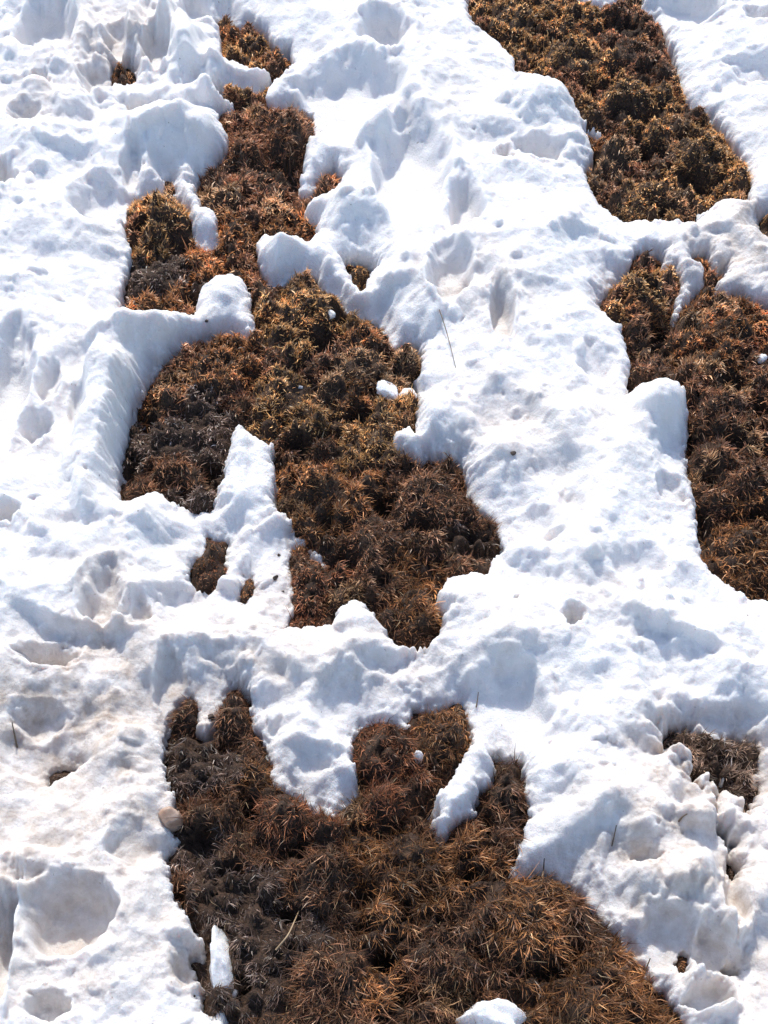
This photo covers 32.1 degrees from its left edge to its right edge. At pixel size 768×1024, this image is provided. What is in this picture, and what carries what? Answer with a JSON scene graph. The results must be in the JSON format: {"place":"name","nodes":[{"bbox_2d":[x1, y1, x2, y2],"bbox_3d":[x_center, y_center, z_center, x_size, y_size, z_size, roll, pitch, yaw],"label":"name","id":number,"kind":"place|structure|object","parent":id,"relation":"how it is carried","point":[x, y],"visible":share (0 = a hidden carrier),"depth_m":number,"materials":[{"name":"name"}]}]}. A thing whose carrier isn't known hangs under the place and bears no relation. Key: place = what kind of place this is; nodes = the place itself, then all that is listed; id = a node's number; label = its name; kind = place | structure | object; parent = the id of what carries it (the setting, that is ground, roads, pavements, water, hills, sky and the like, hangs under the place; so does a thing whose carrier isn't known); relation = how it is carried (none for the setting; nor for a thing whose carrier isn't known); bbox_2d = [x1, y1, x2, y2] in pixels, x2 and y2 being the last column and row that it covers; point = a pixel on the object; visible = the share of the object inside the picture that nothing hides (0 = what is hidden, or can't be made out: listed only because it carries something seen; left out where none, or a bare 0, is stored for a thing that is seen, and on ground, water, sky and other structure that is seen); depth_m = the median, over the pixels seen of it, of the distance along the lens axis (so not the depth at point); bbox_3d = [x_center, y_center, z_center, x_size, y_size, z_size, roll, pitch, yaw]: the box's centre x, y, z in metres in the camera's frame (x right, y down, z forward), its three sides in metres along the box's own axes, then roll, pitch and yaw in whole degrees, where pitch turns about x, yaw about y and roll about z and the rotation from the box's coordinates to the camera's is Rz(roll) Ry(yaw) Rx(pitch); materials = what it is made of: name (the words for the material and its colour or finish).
{"place":"outdoors","nodes":[
{"label":"outdoors","id":0,"kind":"place"},
{"bbox_2d":[49,0,767,1023],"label":"ground","id":1,"kind":"structure","parent":0,"point":[199,840],"depth_m":2.00,"materials":[{"name":"soil"}]},
{"bbox_2d":[158,806,182,831],"bbox_3d":[-0.270,0.386,1.689,0.026,0.035,0.029,-28,57,-20],"label":"rock","id":2,"kind":"object","parent":1,"relation":"on","point":[166,815],"visible":1,"depth_m":1.68,"materials":[{"name":"beige stone"}]},
{"bbox_2d":[209,1012,228,1023],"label":"snow lump","id":3,"kind":"object","parent":1,"relation":"on","point":[221,1019],"visible":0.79,"depth_m":1.55,"materials":[{"name":"white snow"}]},
{"bbox_2d":[232,31,270,58],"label":"grass tussock","id":4,"kind":"object","parent":1,"relation":"on","point":[256,47],"depth_m":2.74,"materials":[{"name":"plant"}]},
{"bbox_2d":[241,163,296,202],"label":"grass tussock","id":5,"kind":"object","parent":1,"relation":"on","point":[266,177],"depth_m":2.48,"materials":[{"name":"plant"}]},
{"bbox_2d":[120,14,503,647],"bbox_3d":[-0.263,-0.393,2.310,0.577,0.112,1.671,-13,53,-10],"label":"grass mat","id":6,"kind":"object","parent":1,"relation":"on","point":[254,277],"depth_m":2.15,"materials":[{"name":"brown plant"}]},
{"bbox_2d":[124,262,187,306],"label":"grass tussock","id":7,"kind":"object","parent":6,"relation":"on","point":[157,274],"depth_m":2.31,"materials":[{"name":"plant"}]},
{"bbox_2d":[135,188,192,251],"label":"grass tussock","id":8,"kind":"object","parent":6,"relation":"on","point":[160,221],"depth_m":2.39,"materials":[{"name":"plant"}]},
{"bbox_2d":[137,412,201,463],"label":"grass tussock","id":9,"kind":"object","parent":6,"relation":"on","point":[172,435],"depth_m":2.08,"materials":[{"name":"plant"}]},
{"bbox_2d":[182,343,243,393],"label":"grass tussock","id":10,"kind":"object","parent":6,"relation":"on","point":[213,359],"depth_m":2.16,"materials":[{"name":"plant"}]},
{"bbox_2d":[199,181,241,226],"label":"grass tussock","id":11,"kind":"object","parent":6,"relation":"on","point":[211,200],"depth_m":2.43,"materials":[{"name":"plant"}]},
{"bbox_2d":[215,221,258,264],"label":"grass tussock","id":12,"kind":"object","parent":6,"relation":"on","point":[231,234],"depth_m":2.36,"materials":[{"name":"plant"}]},
{"bbox_2d":[251,362,315,412],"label":"grass tussock","id":13,"kind":"object","parent":6,"relation":"on","point":[276,380],"depth_m":2.14,"materials":[{"name":"plant"}]},
{"bbox_2d":[269,105,315,169],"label":"grass tussock","id":14,"kind":"object","parent":6,"relation":"on","point":[304,127],"depth_m":2.53,"materials":[{"name":"plant"}]},
{"bbox_2d":[277,288,341,343],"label":"grass tussock","id":15,"kind":"object","parent":6,"relation":"on","point":[307,314],"depth_m":2.24,"materials":[{"name":"plant"}]},
{"bbox_2d":[290,566,332,614],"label":"grass tussock","id":16,"kind":"object","parent":6,"relation":"on","point":[314,589],"depth_m":1.90,"materials":[{"name":"plant"}]},
{"bbox_2d":[329,341,387,386],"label":"grass tussock","id":17,"kind":"object","parent":6,"relation":"on","point":[368,370],"depth_m":2.17,"materials":[{"name":"plant"}]},
{"bbox_2d":[347,513,406,566],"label":"grass tussock","id":18,"kind":"object","parent":6,"relation":"on","point":[388,529],"depth_m":1.95,"materials":[{"name":"plant"}]},
{"bbox_2d":[361,416,411,466],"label":"grass tussock","id":19,"kind":"object","parent":6,"relation":"on","point":[389,450],"depth_m":2.06,"materials":[{"name":"plant"}]},
{"bbox_2d":[384,581,443,643],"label":"grass tussock","id":20,"kind":"object","parent":6,"relation":"on","point":[415,608],"depth_m":1.88,"materials":[{"name":"plant"}]},
{"bbox_2d":[389,466,459,534],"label":"grass tussock","id":21,"kind":"object","parent":6,"relation":"on","point":[412,493],"depth_m":1.99,"materials":[{"name":"plant"}]},
{"bbox_2d":[287,458,347,514],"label":"grass tussock","id":22,"kind":"object","parent":1,"relation":"on","point":[310,473],"depth_m":2.00,"materials":[{"name":"plant"}]},
{"bbox_2d":[328,310,335,318],"bbox_3d":[-0.090,-0.331,2.240,0.014,0.012,0.018,29,58,21],"label":"snow lump","id":23,"kind":"object","parent":1,"relation":"on","point":[331,313],"visible":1,"depth_m":2.24,"materials":[{"name":"white snow"}]},
{"bbox_2d":[0,0,767,1023],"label":"snow","id":24,"kind":"structure","parent":1,"relation":"on","point":[602,634],"depth_m":1.98,"materials":[{"name":"white snow"}]},
{"bbox_2d":[12,722,17,747],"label":"dry stalk","id":25,"kind":"object","parent":24,"relation":"on","point":[14,736],"visible":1,"depth_m":1.75,"materials":[{"name":"grey plant"}]},
{"bbox_2d":[208,714,214,719],"bbox_3d":[-0.234,0.276,1.799,0.011,0.008,0.010,0,52,0],"label":"plant fragment","id":26,"kind":"object","parent":24,"relation":"on","point":[211,716],"visible":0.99,"depth_m":1.80,"materials":[{"name":"brown plant"}]},
{"bbox_2d":[427,280,455,367],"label":"dry stalk","id":27,"kind":"object","parent":24,"relation":"on","point":[447,334],"visible":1,"depth_m":2.19,"materials":[{"name":"brown plant"}]},
{"bbox_2d":[540,858,544,882],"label":"dry stalk","id":28,"kind":"object","parent":24,"relation":"on","point":[543,869],"visible":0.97,"depth_m":1.65,"materials":[{"name":"plant"}]},
{"bbox_2d":[376,380,397,401],"bbox_3d":[0.005,-0.197,2.143,0.036,0.021,0.043,0,52,0],"label":"snow lump","id":29,"kind":"object","parent":1,"relation":"on","point":[384,389],"visible":0.99,"depth_m":2.13,"materials":[{"name":"white snow"}]},
{"bbox_2d":[399,388,416,397],"bbox_3d":[0.038,-0.189,2.138,0.030,0.013,0.021,0,52,0],"label":"snow lump","id":30,"kind":"object","parent":1,"relation":"on","point":[402,393],"visible":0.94,"depth_m":2.13,"materials":[{"name":"white snow"}]},
{"bbox_2d":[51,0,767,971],"bbox_3d":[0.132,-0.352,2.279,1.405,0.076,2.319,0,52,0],"label":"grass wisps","id":31,"kind":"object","parent":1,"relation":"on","point":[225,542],"depth_m":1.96,"materials":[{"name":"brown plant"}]},
{"bbox_2d":[414,750,422,763],"bbox_3d":[0.045,0.321,1.754,0.014,0.028,0.013,21,55,15],"label":"snow lump","id":32,"kind":"object","parent":1,"relation":"on","point":[418,755],"visible":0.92,"depth_m":1.75,"materials":[{"name":"white snow"}]},
{"bbox_2d":[160,687,681,1023],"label":"grass mat","id":33,"kind":"object","parent":1,"relation":"on","point":[557,884],"depth_m":1.63,"materials":[{"name":"brown plant"}]},
{"bbox_2d":[162,737,222,809],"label":"grass tussock","id":34,"kind":"object","parent":33,"relation":"on","point":[189,771],"depth_m":1.74,"materials":[{"name":"plant"}]},
{"bbox_2d":[179,852,246,935],"bbox_3d":[-0.212,0.477,1.645,0.092,0.070,0.108,0,52,0],"label":"grass tussock","id":35,"kind":"object","parent":33,"relation":"on","point":[210,877],"depth_m":1.64,"materials":[{"name":"plant"}]},
{"bbox_2d":[209,925,238,997],"bbox_3d":[-0.193,0.539,1.589,0.032,0.047,0.100,-7,52,-5],"label":"snow lump","id":36,"kind":"object","parent":33,"relation":"on","point":[220,968],"visible":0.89,"depth_m":1.58,"materials":[{"name":"white snow"}]},
{"bbox_2d":[209,686,254,753],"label":"grass tussock","id":37,"kind":"object","parent":33,"relation":"on","point":[237,711],"depth_m":1.78,"materials":[{"name":"plant"}]},
{"bbox_2d":[223,900,293,983],"bbox_3d":[-0.157,0.528,1.615,0.098,0.069,0.104,0,52,0],"label":"grass tussock","id":38,"kind":"object","parent":33,"relation":"on","point":[262,924],"depth_m":1.60,"materials":[{"name":"plant"}]},
{"bbox_2d":[247,783,319,854],"bbox_3d":[-0.125,0.380,1.700,0.109,0.100,0.098,-34,59,-24],"label":"grass tussock","id":39,"kind":"object","parent":33,"relation":"on","point":[272,820],"depth_m":1.68,"materials":[{"name":"plant"}]},
{"bbox_2d":[275,911,298,950],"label":"dry stalk","id":40,"kind":"object","parent":33,"relation":"on","point":[280,944],"visible":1,"depth_m":1.59,"materials":[{"name":"plant"}]},
{"bbox_2d":[274,934,373,1011],"bbox_3d":[-0.068,0.540,1.563,0.123,0.093,0.100,0,52,0],"label":"grass tussock","id":41,"kind":"object","parent":33,"relation":"on","point":[341,957],"depth_m":1.56,"materials":[{"name":"plant"}]},
{"bbox_2d":[277,836,378,910],"bbox_3d":[-0.071,0.447,1.640,0.131,0.112,0.089,0,52,0],"label":"grass tussock","id":42,"kind":"object","parent":33,"relation":"on","point":[314,871],"depth_m":1.64,"materials":[{"name":"plant"}]},
{"bbox_2d":[351,719,421,789],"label":"grass tussock","id":43,"kind":"object","parent":33,"relation":"on","point":[384,754],"depth_m":1.75,"materials":[{"name":"plant"}]},
{"bbox_2d":[356,822,452,897],"bbox_3d":[0.034,0.430,1.657,0.115,0.077,0.115,-37,61,-25],"label":"grass tussock","id":44,"kind":"object","parent":33,"relation":"on","point":[411,870],"depth_m":1.65,"materials":[{"name":"plant"}]},
{"bbox_2d":[393,913,487,997],"bbox_3d":[0.071,0.524,1.579,0.127,0.110,0.108,0,52,0],"label":"grass tussock","id":45,"kind":"object","parent":33,"relation":"on","point":[446,942],"depth_m":1.58,"materials":[{"name":"plant"}]},
{"bbox_2d":[411,701,471,773],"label":"grass tussock","id":46,"kind":"object","parent":33,"relation":"on","point":[433,723],"depth_m":1.76,"materials":[{"name":"plant"}]},
{"bbox_2d":[455,998,526,1023],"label":"snow lump","id":47,"kind":"object","parent":33,"relation":"on","point":[498,1011],"visible":0.99,"depth_m":1.53,"materials":[{"name":"white snow"}]},
{"bbox_2d":[481,744,530,820],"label":"grass tussock","id":48,"kind":"object","parent":33,"relation":"on","point":[515,790],"depth_m":1.71,"materials":[{"name":"plant"}]},
{"bbox_2d":[477,880,581,978],"bbox_3d":[0.176,0.495,1.595,0.132,0.113,0.134,0,52,0],"label":"grass tussock","id":49,"kind":"object","parent":33,"relation":"on","point":[546,923],"depth_m":1.59,"materials":[{"name":"plant"}]},
{"bbox_2d":[555,942,646,1023],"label":"grass tussock","id":50,"kind":"object","parent":33,"relation":"on","point":[607,1010],"depth_m":1.54,"materials":[{"name":"plant"}]},
{"bbox_2d":[443,518,493,563],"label":"grass tussock","id":51,"kind":"object","parent":1,"relation":"on","point":[461,541],"depth_m":1.98,"materials":[{"name":"plant"}]},
{"bbox_2d":[468,0,752,221],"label":"grass mat","id":52,"kind":"object","parent":1,"relation":"on","point":[727,151],"depth_m":2.64,"materials":[{"name":"brown plant"}]},
{"bbox_2d":[486,0,536,40],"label":"grass tussock","id":53,"kind":"object","parent":52,"relation":"on","point":[499,12],"depth_m":2.78,"materials":[{"name":"plant"}]},
{"bbox_2d":[543,34,600,73],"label":"grass tussock","id":54,"kind":"object","parent":52,"relation":"on","point":[575,61],"depth_m":2.70,"materials":[{"name":"plant"}]},
{"bbox_2d":[587,133,642,177],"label":"grass tussock","id":55,"kind":"object","parent":52,"relation":"on","point":[612,149],"depth_m":2.49,"materials":[{"name":"plant"}]},
{"bbox_2d":[603,35,655,71],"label":"grass tussock","id":56,"kind":"object","parent":52,"relation":"on","point":[643,47],"depth_m":2.71,"materials":[{"name":"plant"}]},
{"bbox_2d":[600,78,660,125],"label":"grass tussock","id":57,"kind":"object","parent":52,"relation":"on","point":[643,94],"depth_m":2.61,"materials":[{"name":"plant"}]},
{"bbox_2d":[621,175,673,219],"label":"grass tussock","id":58,"kind":"object","parent":52,"relation":"on","point":[660,188],"depth_m":2.43,"materials":[{"name":"plant"}]},
{"bbox_2d":[670,131,725,186],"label":"grass tussock","id":59,"kind":"object","parent":52,"relation":"on","point":[703,154],"depth_m":2.50,"materials":[{"name":"plant"}]},
{"bbox_2d":[600,248,767,598],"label":"grass mat","id":60,"kind":"object","parent":1,"relation":"on","point":[700,363],"depth_m":2.18,"materials":[{"name":"brown plant"}]},
{"bbox_2d":[607,268,668,325],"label":"grass tussock","id":61,"kind":"object","parent":60,"relation":"on","point":[638,284],"depth_m":2.27,"materials":[{"name":"plant"}]},
{"bbox_2d":[629,353,677,383],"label":"grass tussock","id":62,"kind":"object","parent":60,"relation":"on","point":[652,366],"depth_m":2.17,"materials":[{"name":"plant"}]},
{"bbox_2d":[688,385,745,443],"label":"grass tussock","id":63,"kind":"object","parent":60,"relation":"on","point":[715,401],"depth_m":2.10,"materials":[{"name":"plant"}]},
{"bbox_2d":[697,302,753,351],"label":"grass tussock","id":64,"kind":"object","parent":60,"relation":"on","point":[719,323],"depth_m":2.21,"materials":[{"name":"plant"}]},
{"bbox_2d":[715,456,767,502],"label":"grass tussock","id":65,"kind":"object","parent":60,"relation":"on","point":[744,485],"depth_m":2.01,"materials":[{"name":"plant"}]},
{"bbox_2d":[696,211,707,221],"bbox_3d":[0.586,-0.536,2.428,0.041,0.041,0.038,0,52,0],"label":"snow lump","id":66,"kind":"object","parent":1,"relation":"on","point":[698,216],"visible":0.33,"depth_m":2.41,"materials":[{"name":"white snow"}]},
{"bbox_2d":[663,726,763,812],"bbox_3d":[0.437,0.330,1.754,0.179,0.059,0.138,26,57,19],"label":"grass mat","id":67,"kind":"object","parent":1,"relation":"on","point":[732,745],"depth_m":1.76,"materials":[{"name":"brown plant"}]},
{"bbox_2d":[690,742,743,793],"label":"grass tussock","id":68,"kind":"object","parent":1,"relation":"on","point":[727,772],"depth_m":1.74,"materials":[{"name":"plant"}]},
{"bbox_2d":[704,520,767,576],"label":"grass tussock","id":69,"kind":"object","parent":1,"relation":"on","point":[744,537],"depth_m":1.93,"materials":[{"name":"plant"}]},
{"bbox_2d":[757,354,767,363],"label":"snow lump","id":70,"kind":"object","parent":1,"relation":"on","point":[764,356],"visible":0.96,"depth_m":2.19,"materials":[{"name":"white snow"}]}
]}

